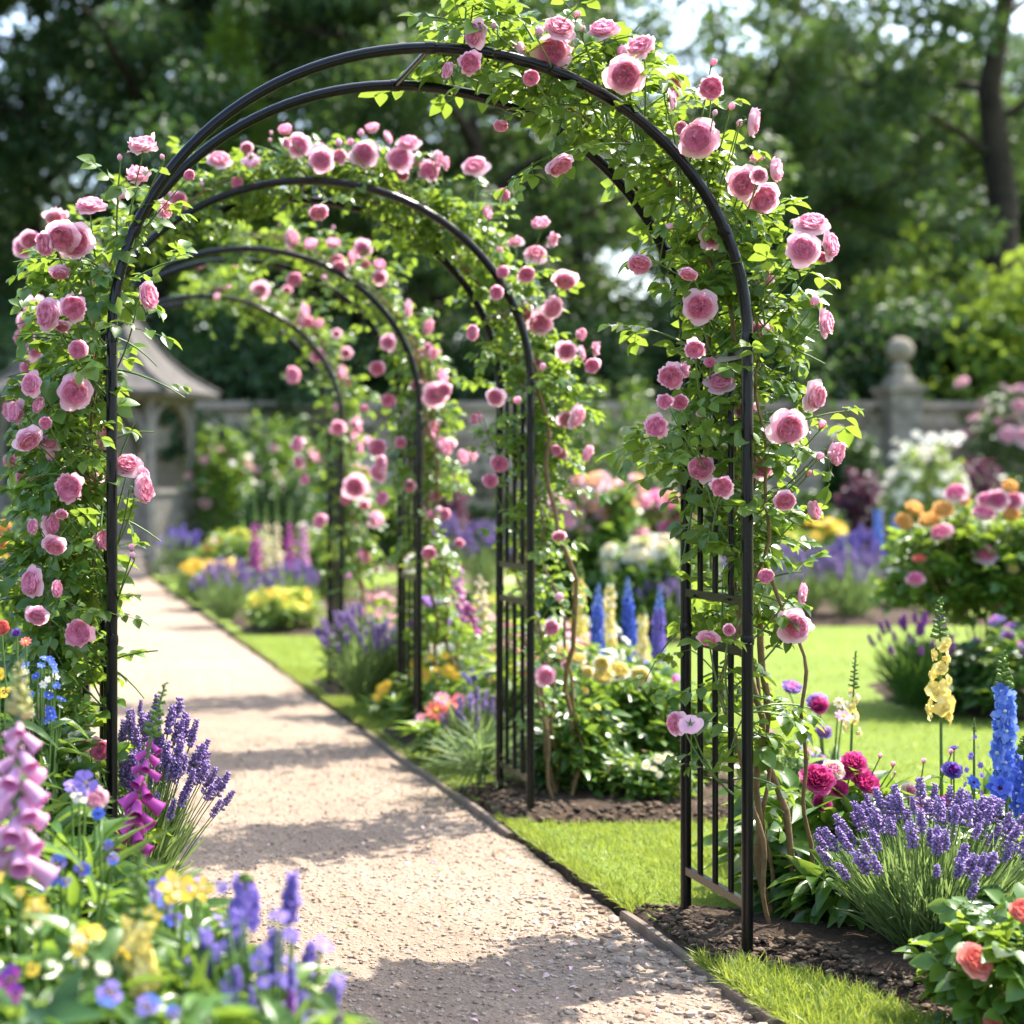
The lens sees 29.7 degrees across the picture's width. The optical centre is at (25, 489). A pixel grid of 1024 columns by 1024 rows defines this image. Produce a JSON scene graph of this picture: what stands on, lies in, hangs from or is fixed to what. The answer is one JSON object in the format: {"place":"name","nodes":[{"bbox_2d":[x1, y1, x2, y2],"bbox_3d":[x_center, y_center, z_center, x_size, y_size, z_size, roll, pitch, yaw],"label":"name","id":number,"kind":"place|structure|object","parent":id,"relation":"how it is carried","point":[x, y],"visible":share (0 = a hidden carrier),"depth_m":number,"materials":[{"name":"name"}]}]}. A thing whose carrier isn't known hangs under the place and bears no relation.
{"place":"outdoors","nodes":[
{"label":"outdoors","id":0,"kind":"place"},
{"bbox_2d":[90,578,754,1023],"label":"path","id":1,"kind":"structure","parent":0,"point":[198,660],"depth_m":5.81,"materials":[{"name":"beige gravel"}]},
{"bbox_2d":[449,893,767,1023],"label":"loose pebbles","id":2,"kind":"object","parent":1,"relation":"on","point":[672,982],"visible":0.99,"depth_m":4.48,"materials":[{"name":"gravel"}]},
{"bbox_2d":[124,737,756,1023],"bbox_3d":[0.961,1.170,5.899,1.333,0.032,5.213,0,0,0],"label":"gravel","id":3,"kind":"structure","parent":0,"point":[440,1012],"depth_m":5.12,"materials":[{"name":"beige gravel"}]},
{"bbox_2d":[0,0,1023,344],"label":"sky","id":4,"kind":"structure","parent":0,"point":[688,22],"materials":[{"name":"white"}]},
{"bbox_2d":[150,574,1023,1023],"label":"lawn","id":5,"kind":"structure","parent":0,"point":[826,674],"depth_m":9.15,"materials":[{"name":"plant"}]},
{"bbox_2d":[232,466,325,557],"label":"clipped shrub","id":6,"kind":"object","parent":5,"relation":"on","point":[300,502],"visible":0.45,"depth_m":22.79,"materials":[{"name":"green plant"}]},
{"bbox_2d":[312,602,396,702],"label":"lavender","id":7,"kind":"object","parent":5,"relation":"on","point":[363,679],"visible":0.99,"depth_m":9.35,"materials":[{"name":"green plant"}]},
{"bbox_2d":[202,583,509,635],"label":"flower bed soil","id":8,"kind":"structure","parent":5,"relation":"on","point":[239,621],"depth_m":15.89,"materials":[{"name":"brown soil"}]},
{"bbox_2d":[189,556,260,620],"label":"lavender","id":9,"kind":"object","parent":8,"relation":"on","point":[233,604],"visible":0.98,"depth_m":15.34,"materials":[{"name":"green plant"}]},
{"bbox_2d":[187,517,286,588],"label":"foliage plant","id":10,"kind":"object","parent":8,"relation":"on","point":[240,548],"visible":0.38,"depth_m":19.33,"materials":[{"name":"green plant"}]},
{"bbox_2d":[238,585,326,628],"bbox_3d":[2.082,0.969,14.511,0.755,0.398,0.763,0,0,-4],"label":"euphorbia","id":11,"kind":"object","parent":8,"relation":"on","point":[266,608],"visible":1,"depth_m":14.35,"materials":[{"name":"yellow plant"}]},
{"bbox_2d":[310,678,787,822],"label":"flower bed soil","id":12,"kind":"structure","parent":5,"relation":"on","point":[580,796],"depth_m":6.46,"materials":[{"name":"brown soil"}]},
{"bbox_2d":[382,651,470,734],"bbox_3d":[1.897,0.959,8.295,0.517,0.454,0.498,0,0,4],"label":"coreopsis","id":13,"kind":"object","parent":12,"relation":"on","point":[429,691],"visible":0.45,"depth_m":8.23,"materials":[{"name":"green plant"}]},
{"bbox_2d":[390,691,481,767],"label":"lily","id":14,"kind":"object","parent":12,"relation":"on","point":[423,728],"visible":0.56,"depth_m":7.53,"materials":[{"name":"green plant"}]},
{"bbox_2d":[414,715,525,792],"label":"foliage plant","id":15,"kind":"object","parent":12,"relation":"on","point":[482,760],"visible":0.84,"depth_m":6.83,"materials":[{"name":"green plant"}]},
{"bbox_2d":[432,686,518,764],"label":"lavender","id":16,"kind":"object","parent":12,"relation":"on","point":[484,717],"visible":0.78,"depth_m":7.27,"materials":[{"name":"green plant"}]},
{"bbox_2d":[535,687,631,796],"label":"foliage plant","id":17,"kind":"object","parent":12,"relation":"on","point":[597,737],"visible":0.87,"depth_m":6.55,"materials":[{"name":"green plant"}]},
{"bbox_2d":[459,763,727,824],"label":"soil crumbs","id":18,"kind":"object","parent":12,"relation":"on","point":[520,800],"visible":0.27,"depth_m":6.33,"materials":[{"name":"brown soil"}]},
{"bbox_2d":[510,653,739,775],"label":"rose bush","id":19,"kind":"object","parent":12,"relation":"on","point":[647,730],"visible":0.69,"depth_m":6.81,"materials":[{"name":"green plant"}]},
{"bbox_2d":[597,742,707,801],"bbox_3d":[2.242,1.034,6.580,0.398,0.209,0.415,0,0,-6],"label":"cinquefoil","id":20,"kind":"object","parent":12,"relation":"on","point":[632,771],"visible":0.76,"depth_m":6.46,"materials":[{"name":"green plant"}]},
{"bbox_2d":[434,594,987,643],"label":"flower bed soil","id":21,"kind":"structure","parent":5,"relation":"on","point":[824,614],"depth_m":15.38,"materials":[{"name":"brown soil"}]},
{"bbox_2d":[513,496,595,625],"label":"rose bush","id":22,"kind":"object","parent":21,"relation":"on","point":[571,522],"visible":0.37,"depth_m":14.04,"materials":[{"name":"green plant"}]},
{"bbox_2d":[514,471,652,624],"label":"rose bush","id":23,"kind":"object","parent":21,"relation":"on","point":[620,519],"visible":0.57,"depth_m":14.14,"materials":[{"name":"green plant"}]},
{"bbox_2d":[586,533,706,634],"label":"rose bush","id":24,"kind":"object","parent":21,"relation":"on","point":[655,555],"visible":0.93,"depth_m":13.60,"materials":[{"name":"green plant"}]},
{"bbox_2d":[771,543,849,613],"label":"lavender","id":25,"kind":"object","parent":21,"relation":"on","point":[801,577],"visible":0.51,"depth_m":15.59,"materials":[{"name":"purple plant"}]},
{"bbox_2d":[804,545,897,615],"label":"lavender","id":26,"kind":"object","parent":21,"relation":"on","point":[850,603],"visible":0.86,"depth_m":15.54,"materials":[{"name":"green plant"}]},
{"bbox_2d":[635,903,956,1023],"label":"flower bed soil","id":27,"kind":"structure","parent":5,"relation":"on","point":[833,933],"depth_m":4.43,"materials":[{"name":"brown soil"}]},
{"bbox_2d":[691,751,943,894],"bbox_3d":[2.174,0.975,4.975,0.706,0.546,0.685,0,0,-8],"label":"peony bush","id":28,"kind":"object","parent":27,"relation":"on","point":[834,786],"visible":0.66,"depth_m":4.83,"materials":[{"name":"green plant"}]},
{"bbox_2d":[755,841,882,929],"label":"foliage plant","id":29,"kind":"object","parent":27,"relation":"on","point":[813,887],"visible":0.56,"depth_m":4.58,"materials":[{"name":"green plant"}]},
{"bbox_2d":[812,777,1023,950],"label":"lavender","id":30,"kind":"object","parent":27,"relation":"on","point":[904,889],"visible":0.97,"depth_m":4.30,"materials":[{"name":"purple plant"}]},
{"bbox_2d":[924,597,955,797],"bbox_3d":[2.515,0.707,4.984,0.214,0.821,0.154,0,0,13],"label":"snapdragon","id":31,"kind":"object","parent":27,"relation":"on","point":[943,698],"visible":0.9,"depth_m":4.99,"materials":[{"name":"yellow plant"}]},
{"bbox_2d":[892,882,1023,1023],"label":"rose bush","id":32,"kind":"object","parent":27,"relation":"on","point":[974,970],"visible":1,"depth_m":3.67,"materials":[{"name":"green plant"}]},
{"bbox_2d":[981,650,1021,862],"bbox_3d":[2.563,0.782,4.756,0.234,0.723,0.135,0,0,40],"label":"delphinium","id":33,"kind":"object","parent":27,"relation":"on","point":[1005,728],"visible":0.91,"depth_m":4.74,"materials":[{"name":"blue plant"}]},
{"bbox_2d":[867,611,975,710],"bbox_3d":[4.472,0.859,9.110,0.538,0.503,0.479,0,0,0],"label":"salvia","id":34,"kind":"object","parent":5,"relation":"on","point":[908,687],"visible":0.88,"depth_m":9.05,"materials":[{"name":"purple plant"}]},
{"bbox_2d":[866,680,1023,721],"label":"flower bed soil","id":35,"kind":"structure","parent":5,"relation":"on","point":[973,711],"depth_m":9.20,"materials":[{"name":"brown soil"}]},
{"bbox_2d":[867,479,1023,647],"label":"rose bush","id":36,"kind":"object","parent":35,"relation":"on","point":[969,558],"visible":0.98,"depth_m":9.37,"materials":[{"name":"green plant"}]},
{"bbox_2d":[887,637,1023,714],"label":"foliage plant","id":37,"kind":"object","parent":35,"relation":"on","point":[967,649],"visible":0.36,"depth_m":9.01,"materials":[{"name":"green plant"}]},
{"bbox_2d":[961,615,1023,716],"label":"phlox","id":38,"kind":"object","parent":35,"relation":"on","point":[1008,638],"visible":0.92,"depth_m":8.87,"materials":[{"name":"green plant"}]},
{"bbox_2d":[370,571,869,573],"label":"lawn","id":39,"kind":"structure","parent":0,"point":[467,573],"depth_m":24.70,"materials":[{"name":"green plant"}]},
{"bbox_2d":[0,0,172,326],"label":"tree","id":40,"kind":"object","parent":39,"relation":"on","point":[12,71],"visible":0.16,"depth_m":35.32,"materials":[{"name":"green plant"}]},
{"bbox_2d":[0,237,220,579],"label":"gazebo","id":41,"kind":"object","parent":39,"relation":"on","point":[160,512],"visible":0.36,"depth_m":24.79,"materials":[{"name":"grey wood"}]},
{"bbox_2d":[0,0,294,304],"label":"tree","id":42,"kind":"object","parent":39,"relation":"on","point":[67,49],"visible":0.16,"depth_m":36.50,"materials":[{"name":"green plant"}]},
{"bbox_2d":[140,289,280,494],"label":"evergreen shrub","id":43,"kind":"object","parent":39,"relation":"on","point":[172,450],"visible":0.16,"depth_m":30.81,"materials":[{"name":"green plant"}]},
{"bbox_2d":[0,0,436,334],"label":"tree","id":44,"kind":"object","parent":39,"relation":"on","point":[175,23],"visible":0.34,"depth_m":34.79,"materials":[{"name":"green plant"}]},
{"bbox_2d":[163,0,320,400],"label":"conifer tree","id":45,"kind":"object","parent":39,"relation":"on","point":[234,43],"visible":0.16,"depth_m":32.21,"materials":[{"name":"green plant"}]},
{"bbox_2d":[158,328,395,548],"bbox_3d":[3.928,-0.764,30.829,4.392,4.096,4.591,0,0,-41],"label":"evergreen shrub","id":46,"kind":"object","parent":39,"relation":"on","point":[196,359],"visible":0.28,"depth_m":30.09,"materials":[{"name":"green plant"}]},
{"bbox_2d":[251,307,475,465],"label":"evergreen shrub","id":47,"kind":"object","parent":39,"relation":"on","point":[361,356],"visible":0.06,"depth_m":31.00,"materials":[{"name":"green plant"}]},
{"bbox_2d":[85,0,661,351],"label":"tree","id":48,"kind":"object","parent":39,"relation":"on","point":[537,191],"visible":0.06,"depth_m":35.51,"materials":[{"name":"green plant"}]},
{"bbox_2d":[215,0,800,397],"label":"tree","id":49,"kind":"object","parent":39,"relation":"on","point":[473,141],"visible":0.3,"depth_m":31.79,"materials":[{"name":"green plant"}]},
{"bbox_2d":[392,315,665,484],"bbox_3d":[8.549,-0.879,31.826,4.650,4.337,4.861,0,0,-30],"label":"evergreen shrub","id":50,"kind":"object","parent":39,"relation":"on","point":[489,368],"visible":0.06,"depth_m":31.33,"materials":[{"name":"green plant"}]},
{"bbox_2d":[253,556,900,572],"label":"flower bed soil","id":51,"kind":"structure","parent":39,"relation":"on","point":[390,568],"depth_m":25.36,"materials":[{"name":"brown soil"}]},
{"bbox_2d":[174,421,261,551],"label":"rambling rose","id":52,"kind":"object","parent":51,"relation":"on","point":[232,464],"visible":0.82,"depth_m":25.30,"materials":[{"name":"green plant"}]},
{"bbox_2d":[223,410,326,552],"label":"rambling rose","id":53,"kind":"object","parent":51,"relation":"on","point":[277,453],"visible":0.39,"depth_m":26.04,"materials":[{"name":"green plant"}]},
{"bbox_2d":[540,377,677,537],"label":"rose bush","id":54,"kind":"object","parent":51,"relation":"on","point":[609,430],"visible":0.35,"depth_m":27.80,"materials":[{"name":"green plant"}]},
{"bbox_2d":[817,429,888,551],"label":"shrub","id":55,"kind":"object","parent":51,"relation":"on","point":[837,481],"visible":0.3,"depth_m":28.39,"materials":[{"name":"green plant"}]},
{"bbox_2d":[833,468,890,559],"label":"smoke bush","id":56,"kind":"object","parent":51,"relation":"on","point":[867,498],"visible":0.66,"depth_m":26.92,"materials":[{"name":"purple plant"}]},
{"bbox_2d":[877,430,976,560],"bbox_3d":[13.072,0.119,26.328,1.442,1.983,1.321,0,0,6],"label":"mock orange","id":57,"kind":"object","parent":51,"relation":"on","point":[908,488],"visible":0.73,"depth_m":26.17,"materials":[{"name":"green plant"}]},
{"bbox_2d":[939,377,1023,499],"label":"rambling rose","id":58,"kind":"object","parent":51,"relation":"on","point":[1011,431],"visible":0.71,"depth_m":28.87,"materials":[{"name":"pink plant"}]},
{"bbox_2d":[492,313,679,461],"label":"evergreen shrub","id":59,"kind":"object","parent":39,"relation":"on","point":[615,363],"visible":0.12,"depth_m":30.95,"materials":[{"name":"green plant"}]},
{"bbox_2d":[562,287,852,401],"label":"evergreen shrub","id":60,"kind":"object","parent":39,"relation":"on","point":[659,321],"visible":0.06,"depth_m":32.01,"materials":[{"name":"green plant"}]},
{"bbox_2d":[646,310,888,448],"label":"evergreen shrub","id":61,"kind":"object","parent":39,"relation":"on","point":[845,332],"visible":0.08,"depth_m":31.12,"materials":[{"name":"green plant"}]},
{"bbox_2d":[536,0,1014,366],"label":"tree","id":62,"kind":"object","parent":39,"relation":"on","point":[866,190],"visible":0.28,"depth_m":34.44,"materials":[{"name":"green plant"}]},
{"bbox_2d":[738,290,1011,446],"bbox_3d":[14.758,-1.109,32.445,5.167,4.819,5.402,0,0,29],"label":"evergreen shrub","id":63,"kind":"object","parent":39,"relation":"on","point":[920,333],"visible":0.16,"depth_m":31.18,"materials":[{"name":"green plant"}]},
{"bbox_2d":[776,0,1023,290],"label":"tree","id":64,"kind":"object","parent":39,"relation":"on","point":[916,76],"visible":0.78,"depth_m":37.25,"materials":[{"name":"green plant"}]},
{"bbox_2d":[847,268,1023,429],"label":"bush","id":65,"kind":"object","parent":39,"relation":"on","point":[972,338],"visible":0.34,"depth_m":30.82,"materials":[{"name":"green plant"}]},
{"bbox_2d":[863,219,1023,448],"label":"bush","id":66,"kind":"object","parent":39,"relation":"on","point":[971,285],"visible":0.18,"depth_m":32.12,"materials":[{"name":"green plant"}]},
{"bbox_2d":[770,162,850,400],"bbox_3d":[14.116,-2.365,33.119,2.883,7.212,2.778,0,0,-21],"label":"climbing rose","id":67,"kind":"object","parent":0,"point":[801,188],"visible":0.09,"depth_m":32.89,"materials":[{"name":"green plant"}]},
{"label":"flower bed soil","id":68,"kind":"structure","parent":0,"visible":0},
{"bbox_2d":[0,660,59,986],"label":"foxglove","id":69,"kind":"object","parent":68,"relation":"on","point":[22,860],"visible":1,"depth_m":2.89,"materials":[{"name":"pink plant"}]},
{"bbox_2d":[0,872,70,1007],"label":"pansy clump","id":70,"kind":"object","parent":68,"relation":"on","point":[35,905],"visible":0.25,"depth_m":2.78,"materials":[{"name":"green plant"}]},
{"bbox_2d":[0,840,75,988],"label":"foliage plant","id":71,"kind":"object","parent":68,"relation":"on","point":[9,899],"visible":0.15,"depth_m":3.00,"materials":[{"name":"green plant"}]},
{"bbox_2d":[0,656,98,854],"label":"forget me not","id":72,"kind":"object","parent":68,"relation":"on","point":[48,723],"visible":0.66,"depth_m":3.98,"materials":[{"name":"green plant"}]},
{"bbox_2d":[0,969,123,1023],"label":"foliage plant","id":73,"kind":"object","parent":68,"relation":"on","point":[66,1004],"visible":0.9,"depth_m":2.45,"materials":[{"name":"green plant"}]},
{"bbox_2d":[0,763,136,932],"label":"foliage plant","id":74,"kind":"object","parent":68,"relation":"on","point":[62,819],"visible":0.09,"depth_m":3.60,"materials":[{"name":"green plant"}]},
{"bbox_2d":[46,725,117,857],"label":"foliage plant","id":75,"kind":"object","parent":68,"relation":"on","point":[71,764],"visible":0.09,"depth_m":4.09,"materials":[{"name":"green plant"}]},
{"bbox_2d":[14,839,154,967],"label":"pansy clump","id":76,"kind":"object","parent":68,"relation":"on","point":[69,886],"visible":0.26,"depth_m":3.09,"materials":[{"name":"green plant"}]},
{"bbox_2d":[19,919,165,1023],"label":"coreopsis","id":77,"kind":"object","parent":68,"relation":"on","point":[79,940],"visible":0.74,"depth_m":2.64,"materials":[{"name":"yellow plant"}]},
{"bbox_2d":[5,906,216,1023],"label":"foliage plant","id":78,"kind":"object","parent":68,"relation":"on","point":[65,929],"visible":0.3,"depth_m":2.75,"materials":[{"name":"green plant"}]},
{"bbox_2d":[40,770,229,940],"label":"iris","id":79,"kind":"object","parent":68,"relation":"on","point":[78,782],"visible":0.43,"depth_m":3.40,"materials":[{"name":"green plant"}]},
{"bbox_2d":[114,845,161,1023],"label":"snapdragon","id":80,"kind":"object","parent":68,"relation":"on","point":[135,943],"visible":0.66,"depth_m":2.71,"materials":[{"name":"yellow plant"}]},
{"bbox_2d":[114,682,168,877],"bbox_3d":[0.204,0.758,3.862,0.402,0.714,0.351,0,0,29],"label":"foxglove","id":81,"kind":"object","parent":68,"relation":"on","point":[132,801],"visible":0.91,"depth_m":3.77,"materials":[{"name":"purple plant"}]},
{"bbox_2d":[98,693,235,903],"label":"lavender","id":82,"kind":"object","parent":68,"relation":"on","point":[169,849],"visible":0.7,"depth_m":4.56,"materials":[{"name":"purple plant"}]},
{"bbox_2d":[144,869,224,969],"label":"day lily","id":83,"kind":"object","parent":68,"relation":"on","point":[176,893],"visible":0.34,"depth_m":2.88,"materials":[{"name":"yellow plant"}]},
{"bbox_2d":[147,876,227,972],"bbox_3d":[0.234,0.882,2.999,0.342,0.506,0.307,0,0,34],"label":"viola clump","id":84,"kind":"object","parent":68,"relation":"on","point":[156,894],"visible":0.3,"depth_m":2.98,"materials":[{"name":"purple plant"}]},
{"bbox_2d":[123,993,288,1023],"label":"foliage plant","id":85,"kind":"object","parent":68,"relation":"on","point":[196,1009],"visible":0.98,"depth_m":2.38,"materials":[{"name":"green plant"}]},
{"bbox_2d":[132,923,300,1023],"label":"foliage plant","id":86,"kind":"object","parent":68,"relation":"on","point":[194,983],"visible":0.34,"depth_m":2.71,"materials":[{"name":"green plant"}]},
{"bbox_2d":[163,870,345,1023],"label":"salvia","id":87,"kind":"object","parent":68,"relation":"on","point":[289,896],"visible":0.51,"depth_m":2.71,"materials":[{"name":"purple plant"}]},
{"bbox_2d":[194,880,378,1023],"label":"viola clump","id":88,"kind":"object","parent":68,"relation":"on","point":[327,1002],"visible":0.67,"depth_m":2.60,"materials":[{"name":"purple plant"}]},
{"label":"ground","id":89,"kind":"structure","parent":0,"visible":0},
{"bbox_2d":[99,293,344,693],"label":"garden arch","id":90,"kind":"structure","parent":89,"relation":"on","point":[334,600],"depth_m":10.14,"materials":[{"name":"black metal"}]},
{"bbox_2d":[169,264,390,655],"bbox_3d":[1.441,-0.040,10.260,1.261,2.497,0.824,0,0,0],"label":"climbing rose","id":91,"kind":"object","parent":90,"relation":"attached to","point":[355,485],"visible":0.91,"depth_m":10.14,"materials":[{"name":"green plant"}]},
{"bbox_2d":[126,245,422,736],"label":"garden arch","id":92,"kind":"structure","parent":89,"relation":"on","point":[416,548],"depth_m":8.16,"materials":[{"name":"black metal"}]},
{"bbox_2d":[196,211,482,692],"bbox_3d":[1.407,-0.030,8.283,1.322,2.478,0.786,0,0,0],"label":"climbing rose","id":93,"kind":"object","parent":92,"relation":"attached to","point":[436,393],"visible":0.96,"depth_m":8.16,"materials":[{"name":"green plant"}]},
{"bbox_2d":[80,176,534,808],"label":"garden arch","id":94,"kind":"structure","parent":89,"relation":"on","point":[526,772],"depth_m":6.38,"materials":[{"name":"black metal"}]},
{"bbox_2d":[2,206,122,728],"bbox_3d":[0.124,0.112,6.527,0.467,2.190,0.846,0,0,0],"label":"climbing rose","id":95,"kind":"object","parent":94,"relation":"attached to","point":[25,239],"visible":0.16,"depth_m":6.27,"materials":[{"name":"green plant"}]},
{"bbox_2d":[68,122,610,798],"bbox_3d":[1.114,-0.058,6.531,1.938,2.533,0.860,0,0,0],"label":"climbing rose","id":96,"kind":"object","parent":94,"relation":"attached to","point":[366,160],"visible":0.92,"depth_m":6.39,"materials":[{"name":"green plant"}]},
{"bbox_2d":[99,41,754,958],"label":"garden arch","id":97,"kind":"structure","parent":89,"relation":"on","point":[187,155],"depth_m":4.39,"materials":[{"name":"black metal"}]},
{"bbox_2d":[0,132,196,852],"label":"climbing rose","id":98,"kind":"object","parent":97,"relation":"attached to","point":[64,614],"visible":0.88,"depth_m":4.43,"materials":[{"name":"green plant"}]},
{"bbox_2d":[358,0,863,923],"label":"climbing rose","id":99,"kind":"object","parent":97,"relation":"attached to","point":[626,74],"visible":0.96,"depth_m":4.48,"materials":[{"name":"green plant"}]},
{"bbox_2d":[26,401,1023,555],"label":"garden wall","id":100,"kind":"structure","parent":89,"relation":"on","point":[939,418],"depth_m":29.97,"materials":[{"name":"stone"}]},
{"bbox_2d":[490,0,727,346],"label":"tree","id":101,"kind":"object","parent":89,"relation":"on","point":[683,52],"visible":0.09,"depth_m":44.03,"materials":[{"name":"green plant"}]},
{"bbox_2d":[620,911,783,1023],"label":"path edging","id":102,"kind":"object","parent":89,"relation":"on","point":[654,936],"visible":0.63,"depth_m":4.40,"materials":[{"name":"grey wood"}]},
{"bbox_2d":[678,0,1023,316],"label":"tree","id":103,"kind":"object","parent":89,"relation":"on","point":[925,146],"visible":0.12,"depth_m":42.22,"materials":[{"name":"green plant"}]},
{"bbox_2d":[871,337,928,553],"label":"gate pier","id":104,"kind":"structure","parent":89,"relation":"on","point":[899,392],"depth_m":29.64,"materials":[{"name":"stone"}]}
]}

